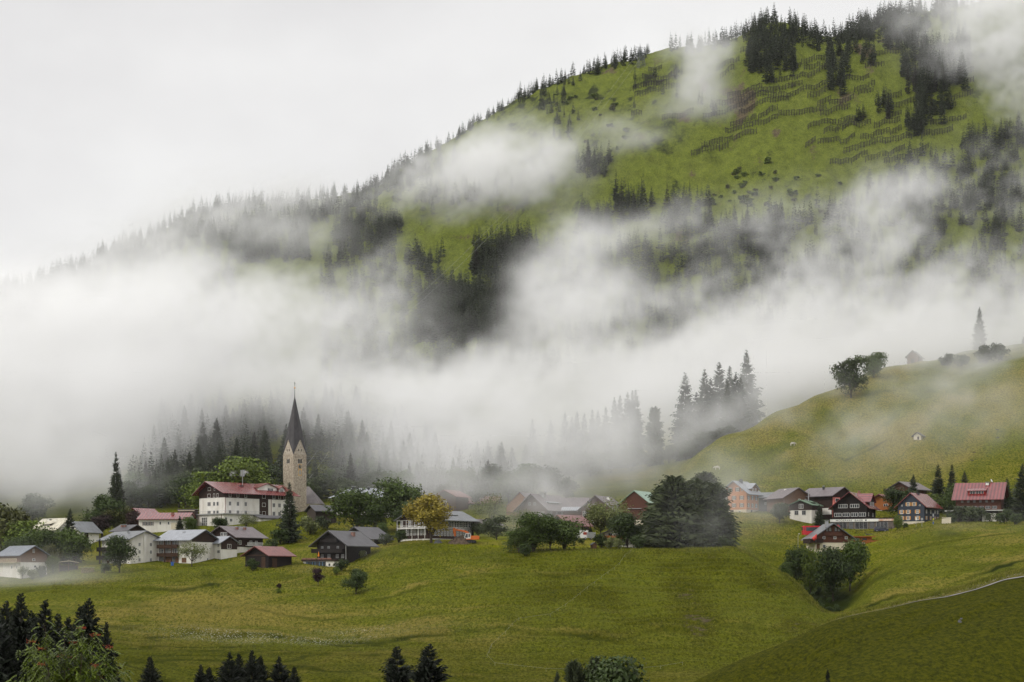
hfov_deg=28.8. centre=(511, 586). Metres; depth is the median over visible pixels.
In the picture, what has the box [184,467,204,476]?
broadleaf tree
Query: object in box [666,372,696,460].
spruce tree
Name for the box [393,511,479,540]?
long house
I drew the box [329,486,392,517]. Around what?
hip roof house
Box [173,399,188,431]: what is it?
spruce tree
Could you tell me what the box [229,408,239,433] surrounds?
spruce tree
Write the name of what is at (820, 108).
snow barrier
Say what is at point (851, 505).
window
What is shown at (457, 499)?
farmhouse
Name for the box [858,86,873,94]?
snow barrier
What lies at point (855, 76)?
snow barrier
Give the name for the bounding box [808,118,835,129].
snow barrier
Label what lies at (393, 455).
spruce tree
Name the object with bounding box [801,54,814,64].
snow barrier
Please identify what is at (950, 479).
spruce tree
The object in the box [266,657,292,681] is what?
spruce tree
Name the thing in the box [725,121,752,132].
snow barrier
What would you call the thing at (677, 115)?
snow barrier
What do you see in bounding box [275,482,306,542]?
spruce tree
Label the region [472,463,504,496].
broadleaf tree
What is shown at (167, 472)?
spruce tree
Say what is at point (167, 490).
broadleaf tree
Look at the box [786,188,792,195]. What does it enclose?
mountain shrub
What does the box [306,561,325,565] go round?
cellar window
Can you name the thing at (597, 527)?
broadleaf tree
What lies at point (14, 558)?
gabled house
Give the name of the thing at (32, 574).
shrub
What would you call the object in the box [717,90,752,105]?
snow barrier
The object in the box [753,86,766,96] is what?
snow barrier
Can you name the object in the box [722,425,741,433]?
broadleaf tree
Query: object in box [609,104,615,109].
mountain shrub
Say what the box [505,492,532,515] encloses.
barn
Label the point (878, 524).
shop window
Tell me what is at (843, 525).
shop window
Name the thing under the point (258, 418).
spruce tree
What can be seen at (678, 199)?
spruce tree
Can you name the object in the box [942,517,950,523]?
retaining wall
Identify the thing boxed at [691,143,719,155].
snow barrier
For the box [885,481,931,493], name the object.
chalet
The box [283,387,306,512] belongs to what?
church tower
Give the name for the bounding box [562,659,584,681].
spruce tree
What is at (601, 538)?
shrub
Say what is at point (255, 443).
spruce tree
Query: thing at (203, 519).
window
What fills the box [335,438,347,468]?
spruce tree
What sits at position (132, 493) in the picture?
broadleaf tree
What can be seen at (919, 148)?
snow barrier
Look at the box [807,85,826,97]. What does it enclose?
snow barrier
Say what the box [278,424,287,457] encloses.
spruce tree
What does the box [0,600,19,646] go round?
spruce tree
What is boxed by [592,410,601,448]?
spruce tree
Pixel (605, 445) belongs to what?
spruce tree
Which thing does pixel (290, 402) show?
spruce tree
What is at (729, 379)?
spruce tree
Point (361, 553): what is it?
shrub
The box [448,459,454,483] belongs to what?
spruce tree
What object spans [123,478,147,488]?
broadleaf tree
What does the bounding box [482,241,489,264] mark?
spruce tree
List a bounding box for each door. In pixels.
[261,557,264,567]
[632,510,638,517]
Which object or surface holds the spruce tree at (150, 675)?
on the ground at (64, 440)
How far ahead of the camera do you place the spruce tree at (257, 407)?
948.02 m
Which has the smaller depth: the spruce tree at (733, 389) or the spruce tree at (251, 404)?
the spruce tree at (733, 389)
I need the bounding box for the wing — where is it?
[136,513,196,532]
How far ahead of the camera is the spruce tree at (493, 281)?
1265.35 m
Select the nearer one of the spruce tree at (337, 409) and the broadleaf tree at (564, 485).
the broadleaf tree at (564, 485)
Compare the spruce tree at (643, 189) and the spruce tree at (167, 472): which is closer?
the spruce tree at (167, 472)
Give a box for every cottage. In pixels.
[554,515,592,529]
[601,527,639,547]
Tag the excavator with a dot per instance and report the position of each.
(470, 538)
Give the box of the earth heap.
[448,535,469,543]
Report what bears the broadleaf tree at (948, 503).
on the ground at (64, 440)
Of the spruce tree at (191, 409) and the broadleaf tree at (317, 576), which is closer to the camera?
the broadleaf tree at (317, 576)
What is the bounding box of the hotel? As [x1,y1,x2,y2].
[192,481,300,515]
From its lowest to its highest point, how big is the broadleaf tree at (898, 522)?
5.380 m
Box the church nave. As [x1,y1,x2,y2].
[306,486,324,507]
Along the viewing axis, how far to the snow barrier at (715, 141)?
1437.60 m
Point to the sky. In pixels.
(116, 116)
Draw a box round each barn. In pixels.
[240,546,296,567]
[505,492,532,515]
[523,497,590,506]
[618,490,652,524]
[757,492,773,510]
[905,350,923,363]
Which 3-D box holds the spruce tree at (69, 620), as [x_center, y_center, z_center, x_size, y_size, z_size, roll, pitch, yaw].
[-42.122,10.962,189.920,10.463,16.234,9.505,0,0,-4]
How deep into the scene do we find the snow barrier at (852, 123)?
1439.13 m
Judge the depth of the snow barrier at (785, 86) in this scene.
1487.43 m
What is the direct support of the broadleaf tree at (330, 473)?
on the ground at (64, 440)
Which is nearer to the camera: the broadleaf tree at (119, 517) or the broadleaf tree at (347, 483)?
the broadleaf tree at (119, 517)
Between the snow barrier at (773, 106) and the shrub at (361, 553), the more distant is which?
the snow barrier at (773, 106)
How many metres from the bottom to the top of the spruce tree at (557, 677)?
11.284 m
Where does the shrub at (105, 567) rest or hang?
on the ground at (64, 440)
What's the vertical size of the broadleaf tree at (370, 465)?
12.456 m
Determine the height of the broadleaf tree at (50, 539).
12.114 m
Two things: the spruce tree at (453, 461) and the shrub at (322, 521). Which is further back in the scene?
the spruce tree at (453, 461)
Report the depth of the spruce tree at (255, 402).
971.64 m
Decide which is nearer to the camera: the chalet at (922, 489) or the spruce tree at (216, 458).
the chalet at (922, 489)
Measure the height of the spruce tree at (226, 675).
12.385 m
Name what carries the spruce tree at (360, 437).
on the ground at (64, 440)
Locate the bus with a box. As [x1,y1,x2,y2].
[802,525,839,534]
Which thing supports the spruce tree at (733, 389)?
on the ground at (64, 440)
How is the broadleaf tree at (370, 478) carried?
on the ground at (64, 440)
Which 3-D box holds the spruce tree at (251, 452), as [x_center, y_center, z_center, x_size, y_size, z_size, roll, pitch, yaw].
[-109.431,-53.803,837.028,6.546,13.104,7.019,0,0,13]
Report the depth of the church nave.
736.40 m
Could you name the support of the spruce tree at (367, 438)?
on the ground at (64, 440)
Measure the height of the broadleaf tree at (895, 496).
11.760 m
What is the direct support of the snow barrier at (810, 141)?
on the ground at (64, 440)
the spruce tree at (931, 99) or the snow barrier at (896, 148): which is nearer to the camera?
the snow barrier at (896, 148)
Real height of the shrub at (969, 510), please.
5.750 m
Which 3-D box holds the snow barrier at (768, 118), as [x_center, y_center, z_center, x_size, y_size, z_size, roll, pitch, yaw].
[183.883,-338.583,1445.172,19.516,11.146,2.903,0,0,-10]
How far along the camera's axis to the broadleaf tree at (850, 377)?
850.50 m
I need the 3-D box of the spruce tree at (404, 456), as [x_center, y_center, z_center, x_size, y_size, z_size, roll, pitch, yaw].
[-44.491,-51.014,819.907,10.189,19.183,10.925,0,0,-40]
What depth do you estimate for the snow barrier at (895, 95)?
1473.58 m
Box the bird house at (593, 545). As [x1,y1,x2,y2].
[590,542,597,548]
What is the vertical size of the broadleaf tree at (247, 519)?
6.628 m
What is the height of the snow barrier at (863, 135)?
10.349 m
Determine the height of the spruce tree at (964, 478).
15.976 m
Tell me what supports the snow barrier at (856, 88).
on the ground at (64, 440)
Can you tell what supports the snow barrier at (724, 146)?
on the ground at (64, 440)
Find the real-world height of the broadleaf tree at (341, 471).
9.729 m
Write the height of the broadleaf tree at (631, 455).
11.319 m
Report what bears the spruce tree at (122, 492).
on the ground at (64, 440)
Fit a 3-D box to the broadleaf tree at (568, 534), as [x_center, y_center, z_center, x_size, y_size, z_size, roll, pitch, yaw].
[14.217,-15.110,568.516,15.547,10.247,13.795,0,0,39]
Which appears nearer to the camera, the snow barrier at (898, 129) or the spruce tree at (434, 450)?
the spruce tree at (434, 450)
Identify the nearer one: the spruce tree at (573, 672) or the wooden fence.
the spruce tree at (573, 672)
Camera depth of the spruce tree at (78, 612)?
175.49 m
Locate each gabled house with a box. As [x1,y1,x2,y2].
[0,545,50,578]
[33,518,69,532]
[62,521,102,544]
[109,524,145,531]
[722,479,763,512]
[894,493,942,524]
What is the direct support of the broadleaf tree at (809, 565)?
on the ground at (64, 440)
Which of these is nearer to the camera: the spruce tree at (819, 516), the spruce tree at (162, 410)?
the spruce tree at (819, 516)
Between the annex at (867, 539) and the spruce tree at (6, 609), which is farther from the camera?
the annex at (867, 539)
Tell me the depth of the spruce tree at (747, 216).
1310.30 m
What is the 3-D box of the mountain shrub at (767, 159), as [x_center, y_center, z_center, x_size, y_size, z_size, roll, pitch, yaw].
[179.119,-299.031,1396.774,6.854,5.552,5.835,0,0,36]
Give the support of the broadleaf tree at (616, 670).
on the ground at (64, 440)
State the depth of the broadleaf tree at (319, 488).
770.25 m
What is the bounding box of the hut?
[911,432,925,439]
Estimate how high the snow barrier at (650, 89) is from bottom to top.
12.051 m
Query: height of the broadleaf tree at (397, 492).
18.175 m
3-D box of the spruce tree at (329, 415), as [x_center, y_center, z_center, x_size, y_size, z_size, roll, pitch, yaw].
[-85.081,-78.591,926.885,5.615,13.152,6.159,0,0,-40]
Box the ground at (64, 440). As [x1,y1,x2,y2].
[0,0,1023,681]
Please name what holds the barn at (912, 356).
on the ground at (64, 440)
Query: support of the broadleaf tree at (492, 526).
on the ground at (64, 440)
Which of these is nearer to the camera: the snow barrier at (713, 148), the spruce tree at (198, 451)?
the spruce tree at (198, 451)
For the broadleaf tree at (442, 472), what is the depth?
778.15 m
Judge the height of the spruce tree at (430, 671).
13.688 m
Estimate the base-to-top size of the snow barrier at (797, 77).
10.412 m
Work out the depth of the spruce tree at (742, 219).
1303.98 m
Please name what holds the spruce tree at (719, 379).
on the ground at (64, 440)
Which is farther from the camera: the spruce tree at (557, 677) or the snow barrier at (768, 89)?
the snow barrier at (768, 89)
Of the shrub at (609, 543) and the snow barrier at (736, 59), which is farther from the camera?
the snow barrier at (736, 59)
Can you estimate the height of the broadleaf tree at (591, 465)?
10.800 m
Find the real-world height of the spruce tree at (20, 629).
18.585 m
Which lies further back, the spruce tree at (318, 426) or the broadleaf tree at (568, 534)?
the spruce tree at (318, 426)
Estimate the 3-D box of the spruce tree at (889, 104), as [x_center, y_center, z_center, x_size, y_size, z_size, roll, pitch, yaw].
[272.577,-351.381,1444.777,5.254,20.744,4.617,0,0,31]
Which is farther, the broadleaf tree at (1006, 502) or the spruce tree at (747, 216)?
the spruce tree at (747, 216)
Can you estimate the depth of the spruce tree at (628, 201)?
1361.49 m
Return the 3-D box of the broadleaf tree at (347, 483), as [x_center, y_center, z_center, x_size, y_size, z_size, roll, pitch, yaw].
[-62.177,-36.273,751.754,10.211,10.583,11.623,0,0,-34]
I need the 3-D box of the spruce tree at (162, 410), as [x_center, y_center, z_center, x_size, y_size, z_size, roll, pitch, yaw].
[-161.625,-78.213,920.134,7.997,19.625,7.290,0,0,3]
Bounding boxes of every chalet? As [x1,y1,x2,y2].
[131,508,158,524]
[211,526,268,552]
[301,530,379,566]
[349,527,394,543]
[513,492,571,517]
[576,495,618,523]
[763,487,809,511]
[801,520,856,552]
[805,486,850,520]
[828,491,895,528]
[874,494,894,510]
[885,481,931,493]
[945,482,1008,521]
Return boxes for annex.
[196,510,262,525]
[212,536,240,558]
[853,536,878,543]
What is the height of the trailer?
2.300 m
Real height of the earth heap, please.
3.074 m
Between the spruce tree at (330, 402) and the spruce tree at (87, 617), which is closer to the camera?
the spruce tree at (87, 617)
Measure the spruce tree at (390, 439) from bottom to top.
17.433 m
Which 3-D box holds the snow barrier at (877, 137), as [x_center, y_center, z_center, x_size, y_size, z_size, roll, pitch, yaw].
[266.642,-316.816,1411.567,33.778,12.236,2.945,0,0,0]
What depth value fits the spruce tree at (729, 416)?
856.92 m
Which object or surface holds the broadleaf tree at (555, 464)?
on the ground at (64, 440)
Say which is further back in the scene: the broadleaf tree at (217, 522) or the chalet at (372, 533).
the broadleaf tree at (217, 522)
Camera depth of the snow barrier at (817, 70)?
1505.77 m
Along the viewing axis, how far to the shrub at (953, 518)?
641.46 m
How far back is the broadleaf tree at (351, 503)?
650.02 m
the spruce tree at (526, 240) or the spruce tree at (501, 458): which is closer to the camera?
the spruce tree at (501, 458)
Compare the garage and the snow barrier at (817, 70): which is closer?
the garage
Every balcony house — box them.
[96,530,159,563]
[153,529,218,562]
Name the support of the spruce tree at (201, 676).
on the ground at (64, 440)
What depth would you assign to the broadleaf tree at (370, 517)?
649.32 m
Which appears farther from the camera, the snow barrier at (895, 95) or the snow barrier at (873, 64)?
the snow barrier at (873, 64)
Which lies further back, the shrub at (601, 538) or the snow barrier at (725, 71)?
the snow barrier at (725, 71)
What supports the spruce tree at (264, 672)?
on the ground at (64, 440)
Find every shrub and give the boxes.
[27,569,39,579]
[34,565,46,577]
[100,563,111,572]
[246,558,259,569]
[264,538,278,545]
[269,528,289,543]
[299,515,321,534]
[314,516,331,528]
[333,558,349,570]
[333,566,339,574]
[358,550,366,557]
[378,533,393,544]
[392,530,407,542]
[518,543,531,555]
[592,534,608,547]
[603,536,617,548]
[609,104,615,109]
[613,538,624,547]
[629,535,646,548]
[718,538,730,545]
[737,195,747,202]
[744,198,753,204]
[763,156,771,163]
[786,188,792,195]
[938,353,954,365]
[945,504,966,521]
[947,513,958,522]
[953,354,969,365]
[959,505,979,521]
[969,506,986,521]
[973,343,1003,362]
[983,512,995,521]
[989,342,1010,360]
[994,507,1012,523]
[1009,513,1023,523]
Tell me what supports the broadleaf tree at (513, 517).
on the ground at (64, 440)
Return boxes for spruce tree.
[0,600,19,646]
[0,622,29,681]
[2,593,55,681]
[25,599,66,681]
[27,610,39,645]
[53,613,67,647]
[57,598,128,681]
[60,604,85,648]
[61,508,84,564]
[63,617,72,638]
[82,640,116,681]
[97,622,119,681]
[108,452,125,522]
[115,476,127,512]
[137,656,162,681]
[143,460,147,477]
[148,426,159,452]
[151,469,159,504]
[155,396,168,431]
[156,400,170,430]
[156,419,166,444]
[156,438,172,472]
[161,457,173,502]
[170,450,181,473]
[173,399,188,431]
[175,436,182,461]
[175,516,184,529]
[176,405,192,445]
[183,451,193,472]
[186,392,197,430]
[191,422,211,462]
[193,408,208,445]
[193,664,209,681]
[194,445,202,465]
[195,385,207,419]
[195,454,207,474]
[206,667,216,681]
[208,418,227,459]
[211,387,227,424]
[212,444,222,471]
[214,653,241,681]
[219,406,234,439]
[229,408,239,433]
[231,437,241,462]
[231,653,244,678]
[237,399,252,428]
[237,401,242,421]
[240,650,263,681]
[247,396,255,421]
[248,444,255,458]
[251,395,262,427]
[252,433,258,458]
[253,396,258,408]
[253,406,260,435]
[256,407,270,442]
[257,425,271,456]
[257,656,272,681]
[259,430,273,466]
[262,460,273,482]
[266,392,277,422]
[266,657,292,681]
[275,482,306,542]
[276,468,282,482]
[278,410,287,432]
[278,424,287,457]
[287,387,299,421]
[290,666,301,681]
[300,400,314,435]
[300,407,311,444]
[302,430,312,466]
[309,457,321,486]
[310,413,326,448]
[320,382,327,408]
[323,406,332,430]
[326,387,336,414]
[331,397,343,430]
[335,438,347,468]
[339,410,357,451]
[343,453,356,484]
[346,432,357,459]
[350,385,360,415]
[353,459,357,479]
[355,420,370,454]
[357,449,369,487]
[359,432,375,464]
[379,646,414,681]
[382,451,392,472]
[384,421,398,457]
[388,407,402,446]
[390,448,396,467]
[393,440,411,473]
[397,421,414,451]
[405,644,452,681]
[406,432,415,465]
[412,463,423,491]
[428,431,441,466]
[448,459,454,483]
[449,445,457,470]
[456,449,463,469]
[461,290,466,317]
[467,305,473,332]
[467,448,474,465]
[470,442,483,473]
[471,246,479,273]
[472,254,477,274]
[480,238,483,259]
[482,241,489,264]
[482,440,492,466]
[483,234,492,265]
[483,459,497,495]
[490,270,497,297]
[492,443,502,463]
[495,442,508,471]
[500,275,505,302]
[508,448,518,472]
[519,444,533,467]
[522,419,543,472]
[524,220,531,248]
[540,421,558,467]
[552,414,576,476]
[553,670,560,681]
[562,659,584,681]
[566,417,577,460]
[573,412,583,451]
[574,413,595,472]
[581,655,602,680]
[584,139,590,166]
[588,410,598,469]
[591,149,596,175]
[592,406,616,469]
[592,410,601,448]
[595,204,602,230]
[604,201,608,222]
[609,397,622,468]
[611,173,618,199]
[613,394,626,438]
[616,392,639,467]
[618,184,624,208]
[625,182,630,211]
[625,390,645,463]
[632,389,645,463]
[635,47,646,67]
[636,488,673,547]
[637,179,645,209]
[639,178,646,203]
[640,475,712,548]
[642,406,665,466]
[663,185,671,208]
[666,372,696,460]
[667,205,672,227]
[676,186,682,211]
[684,188,689,215]
[684,392,706,456]
[687,478,728,547]
[688,182,692,206]
[690,471,737,536]
[694,185,701,213]
[696,369,718,441]
[703,377,720,431]
[705,482,742,547]
[711,362,731,419]
[715,379,739,428]
[720,366,744,425]
[724,372,750,426]
[731,200,737,225]
[732,376,753,431]
[738,350,765,427]
[739,209,745,235]
[745,204,750,228]
[811,504,824,525]
[824,669,830,681]
[876,93,881,113]
[885,92,890,113]
[885,95,891,117]
[904,69,910,93]
[904,106,909,126]
[907,475,918,492]
[910,60,916,84]
[910,104,916,128]
[913,85,917,106]
[915,62,918,89]
[928,87,935,110]
[928,464,945,512]
[932,66,937,91]
[941,465,956,509]
[960,472,968,482]
[971,308,987,349]
[1005,477,1012,496]
[1007,463,1023,520]
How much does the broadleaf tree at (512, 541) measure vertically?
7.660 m
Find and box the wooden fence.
[856,527,891,531]
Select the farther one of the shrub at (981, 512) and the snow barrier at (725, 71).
the snow barrier at (725, 71)
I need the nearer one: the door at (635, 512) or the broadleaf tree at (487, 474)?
the door at (635, 512)
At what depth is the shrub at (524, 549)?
552.48 m
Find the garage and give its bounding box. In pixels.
[474,519,503,530]
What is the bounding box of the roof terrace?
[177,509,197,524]
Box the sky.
[0,0,980,284]
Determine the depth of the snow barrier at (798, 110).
1454.03 m
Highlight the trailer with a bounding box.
[587,532,595,539]
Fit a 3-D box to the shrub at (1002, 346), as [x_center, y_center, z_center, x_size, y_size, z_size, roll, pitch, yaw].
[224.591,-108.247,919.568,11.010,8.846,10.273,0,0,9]
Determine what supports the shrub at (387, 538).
on the ground at (64, 440)
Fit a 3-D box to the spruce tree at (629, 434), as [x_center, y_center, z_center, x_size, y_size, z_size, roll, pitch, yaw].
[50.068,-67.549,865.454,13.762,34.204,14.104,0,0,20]
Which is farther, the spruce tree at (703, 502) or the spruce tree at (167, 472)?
the spruce tree at (167, 472)
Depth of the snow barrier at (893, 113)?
1442.62 m
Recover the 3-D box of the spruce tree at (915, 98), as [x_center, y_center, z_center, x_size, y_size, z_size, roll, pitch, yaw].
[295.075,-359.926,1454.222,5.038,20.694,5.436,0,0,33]
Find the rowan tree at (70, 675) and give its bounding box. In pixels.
[5,619,132,681]
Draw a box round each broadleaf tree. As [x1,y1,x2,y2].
[0,502,30,549]
[0,520,45,550]
[0,536,34,551]
[14,493,54,520]
[17,526,57,548]
[17,567,28,578]
[42,530,67,564]
[42,544,63,564]
[43,555,60,572]
[53,527,96,565]
[78,493,127,535]
[89,513,113,537]
[101,506,134,527]
[102,535,138,572]
[121,480,148,508]
[123,471,152,481]
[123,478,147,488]
[125,509,139,524]
[139,484,161,507]
[158,482,173,504]
[161,471,194,499]
[162,480,187,507]
[168,475,202,507]
[176,471,236,510]
[177,541,210,566]
[182,517,198,529]
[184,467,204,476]
[196,456,283,500]
[212,517,228,528]
[237,513,258,526]
[262,463,280,477]
[306,475,328,498]
[306,480,314,489]
[311,567,324,581]
[322,487,393,527]
[326,468,334,481]
[333,467,348,478]
[335,477,358,493]
[340,568,368,593]
[346,458,377,474]
[352,500,396,526]
[359,469,390,487]
[371,477,424,529]
[376,523,389,533]
[380,469,414,486]
[388,500,412,523]
[402,492,455,542]
[404,464,428,481]
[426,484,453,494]
[429,470,449,490]
[444,466,478,491]
[466,488,487,502]
[468,493,507,524]
[470,522,484,534]
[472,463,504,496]
[477,467,508,490]
[478,515,511,539]
[488,470,527,502]
[501,527,538,552]
[506,508,535,525]
[511,463,543,493]
[513,512,559,551]
[529,464,563,494]
[537,513,561,549]
[541,459,568,474]
[544,516,588,549]
[554,476,580,497]
[576,452,606,476]
[582,655,649,681]
[583,497,635,530]
[584,503,613,533]
[599,452,624,472]
[603,511,645,547]
[612,445,648,470]
[629,523,648,537]
[664,441,696,460]
[678,446,694,458]
[679,439,700,456]
[684,429,710,451]
[693,431,715,446]
[707,428,732,440]
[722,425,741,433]
[768,502,790,522]
[778,562,793,576]
[782,544,809,585]
[798,548,821,592]
[813,546,856,600]
[829,355,871,397]
[838,538,872,590]
[862,352,888,377]
[879,486,916,516]
[892,515,903,530]
[930,494,944,507]
[939,482,959,513]
[1004,495,1016,508]
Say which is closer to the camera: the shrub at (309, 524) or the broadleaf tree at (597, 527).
the broadleaf tree at (597, 527)
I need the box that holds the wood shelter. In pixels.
[59,561,78,570]
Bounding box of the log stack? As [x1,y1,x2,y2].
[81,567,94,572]
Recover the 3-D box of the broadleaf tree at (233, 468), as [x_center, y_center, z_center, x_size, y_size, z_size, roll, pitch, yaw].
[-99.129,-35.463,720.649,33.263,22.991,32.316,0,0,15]
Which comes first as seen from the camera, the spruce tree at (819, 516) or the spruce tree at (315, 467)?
the spruce tree at (819, 516)
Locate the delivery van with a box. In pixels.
[577,530,587,539]
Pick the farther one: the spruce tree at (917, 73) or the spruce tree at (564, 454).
the spruce tree at (917, 73)
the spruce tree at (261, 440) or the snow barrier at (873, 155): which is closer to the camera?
the spruce tree at (261, 440)
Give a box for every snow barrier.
[631,109,641,115]
[633,80,659,89]
[636,82,679,95]
[642,70,672,80]
[643,78,668,86]
[648,64,661,71]
[662,107,692,120]
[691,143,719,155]
[702,134,732,146]
[703,105,730,118]
[717,57,737,69]
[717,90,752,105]
[719,142,728,150]
[720,64,733,79]
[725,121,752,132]
[727,83,761,96]
[730,116,748,126]
[731,98,747,110]
[734,127,756,139]
[739,95,788,114]
[748,89,786,100]
[752,113,777,125]
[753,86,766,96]
[767,85,778,91]
[767,104,777,115]
[771,71,807,82]
[778,107,812,115]
[779,82,794,91]
[787,80,826,96]
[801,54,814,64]
[804,61,820,69]
[805,136,815,146]
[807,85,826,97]
[808,64,832,77]
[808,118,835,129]
[813,104,826,112]
[816,51,837,59]
[817,95,830,105]
[818,136,839,144]
[820,103,849,115]
[824,125,838,134]
[829,93,853,104]
[830,149,867,164]
[838,115,863,123]
[840,132,854,143]
[842,118,870,130]
[843,142,863,153]
[846,73,868,80]
[854,79,874,91]
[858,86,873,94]
[860,127,889,138]
[864,131,911,146]
[865,61,881,67]
[865,152,878,161]
[874,48,901,54]
[874,116,900,127]
[880,89,901,101]
[882,144,904,156]
[884,153,905,162]
[886,110,901,118]
[890,124,901,133]
[893,96,913,107]
[908,143,928,153]
[921,124,952,136]
[930,113,966,124]
[949,89,971,99]
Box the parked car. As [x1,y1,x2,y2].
[874,527,888,531]
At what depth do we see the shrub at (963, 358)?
907.53 m
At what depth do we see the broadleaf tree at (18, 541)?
619.72 m
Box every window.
[201,517,206,525]
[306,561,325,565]
[835,522,846,528]
[838,504,846,507]
[850,504,858,507]
[855,522,867,528]
[876,522,887,528]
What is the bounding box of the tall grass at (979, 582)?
[51,512,1023,681]
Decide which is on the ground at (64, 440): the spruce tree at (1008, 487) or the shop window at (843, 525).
the spruce tree at (1008, 487)
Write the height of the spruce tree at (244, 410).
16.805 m
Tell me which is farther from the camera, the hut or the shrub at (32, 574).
the hut
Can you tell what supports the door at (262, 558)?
in the barn at (270, 556)
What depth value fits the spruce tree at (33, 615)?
184.88 m
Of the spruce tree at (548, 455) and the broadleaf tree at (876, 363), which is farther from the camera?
the broadleaf tree at (876, 363)
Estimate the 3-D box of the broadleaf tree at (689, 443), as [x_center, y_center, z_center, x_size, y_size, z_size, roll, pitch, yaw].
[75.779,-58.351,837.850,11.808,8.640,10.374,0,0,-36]
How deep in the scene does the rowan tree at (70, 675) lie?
49.80 m
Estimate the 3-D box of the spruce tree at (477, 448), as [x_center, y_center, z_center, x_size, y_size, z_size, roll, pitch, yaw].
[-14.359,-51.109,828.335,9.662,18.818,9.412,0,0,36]
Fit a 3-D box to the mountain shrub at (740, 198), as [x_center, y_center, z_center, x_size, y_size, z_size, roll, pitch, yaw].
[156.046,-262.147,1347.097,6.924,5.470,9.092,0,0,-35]
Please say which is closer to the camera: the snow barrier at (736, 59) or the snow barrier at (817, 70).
the snow barrier at (817, 70)
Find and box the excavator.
[453,527,479,542]
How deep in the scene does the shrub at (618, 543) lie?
566.64 m
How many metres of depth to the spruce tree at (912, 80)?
1482.58 m
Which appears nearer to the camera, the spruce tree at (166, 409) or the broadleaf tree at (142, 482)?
the broadleaf tree at (142, 482)
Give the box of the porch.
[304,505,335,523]
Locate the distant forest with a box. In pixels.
[0,0,1023,507]
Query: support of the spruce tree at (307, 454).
on the ground at (64, 440)
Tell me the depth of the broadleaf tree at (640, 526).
576.22 m
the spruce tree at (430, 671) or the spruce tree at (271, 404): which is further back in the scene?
the spruce tree at (271, 404)
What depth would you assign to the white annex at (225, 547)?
611.79 m
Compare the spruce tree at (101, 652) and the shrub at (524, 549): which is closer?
the spruce tree at (101, 652)
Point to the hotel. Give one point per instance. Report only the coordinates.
(244, 498)
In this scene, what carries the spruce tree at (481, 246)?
on the ground at (64, 440)
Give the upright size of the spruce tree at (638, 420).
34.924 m
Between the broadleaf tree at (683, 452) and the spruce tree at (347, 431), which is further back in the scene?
the spruce tree at (347, 431)
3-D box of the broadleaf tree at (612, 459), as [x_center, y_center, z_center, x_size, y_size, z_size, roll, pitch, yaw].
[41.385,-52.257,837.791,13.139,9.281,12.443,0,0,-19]
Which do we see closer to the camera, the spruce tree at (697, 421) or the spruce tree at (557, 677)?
the spruce tree at (557, 677)
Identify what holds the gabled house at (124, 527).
on the ground at (64, 440)
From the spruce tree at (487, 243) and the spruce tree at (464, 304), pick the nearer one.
the spruce tree at (464, 304)
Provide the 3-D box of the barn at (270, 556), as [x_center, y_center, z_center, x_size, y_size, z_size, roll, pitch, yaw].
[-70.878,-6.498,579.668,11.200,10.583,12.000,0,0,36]
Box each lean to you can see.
[253,515,280,520]
[561,507,580,514]
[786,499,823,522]
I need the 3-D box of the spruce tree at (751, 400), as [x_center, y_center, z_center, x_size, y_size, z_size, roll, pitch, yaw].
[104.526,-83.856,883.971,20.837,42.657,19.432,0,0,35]
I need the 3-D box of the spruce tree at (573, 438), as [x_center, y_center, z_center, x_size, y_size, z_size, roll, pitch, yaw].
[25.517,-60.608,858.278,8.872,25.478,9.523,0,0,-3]
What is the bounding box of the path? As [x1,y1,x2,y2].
[843,576,1023,617]
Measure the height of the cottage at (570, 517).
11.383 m
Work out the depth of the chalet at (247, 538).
624.42 m
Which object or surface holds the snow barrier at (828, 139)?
on the ground at (64, 440)
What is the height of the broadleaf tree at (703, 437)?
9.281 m
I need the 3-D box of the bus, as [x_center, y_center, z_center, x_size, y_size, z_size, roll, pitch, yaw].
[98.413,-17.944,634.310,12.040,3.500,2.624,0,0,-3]
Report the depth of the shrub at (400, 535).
602.78 m
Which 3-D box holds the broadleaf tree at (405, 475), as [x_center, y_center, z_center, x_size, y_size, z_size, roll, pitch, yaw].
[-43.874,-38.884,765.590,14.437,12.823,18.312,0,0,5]
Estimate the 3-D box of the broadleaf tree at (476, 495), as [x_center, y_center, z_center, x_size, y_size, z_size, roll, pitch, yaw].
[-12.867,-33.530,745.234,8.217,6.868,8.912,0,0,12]
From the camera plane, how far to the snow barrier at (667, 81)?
1548.15 m
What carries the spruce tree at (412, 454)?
on the ground at (64, 440)
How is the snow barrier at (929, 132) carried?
on the ground at (64, 440)
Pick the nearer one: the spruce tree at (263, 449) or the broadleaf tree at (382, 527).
the broadleaf tree at (382, 527)
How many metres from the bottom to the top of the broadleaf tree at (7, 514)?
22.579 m
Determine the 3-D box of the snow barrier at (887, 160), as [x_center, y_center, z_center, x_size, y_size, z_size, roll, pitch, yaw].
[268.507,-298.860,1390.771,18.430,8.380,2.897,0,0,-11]
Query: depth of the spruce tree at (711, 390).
870.98 m
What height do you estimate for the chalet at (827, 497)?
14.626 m
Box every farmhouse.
[435,490,471,510]
[468,496,502,505]
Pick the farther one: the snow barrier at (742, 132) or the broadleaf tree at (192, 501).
the snow barrier at (742, 132)
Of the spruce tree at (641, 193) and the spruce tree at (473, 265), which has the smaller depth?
the spruce tree at (473, 265)

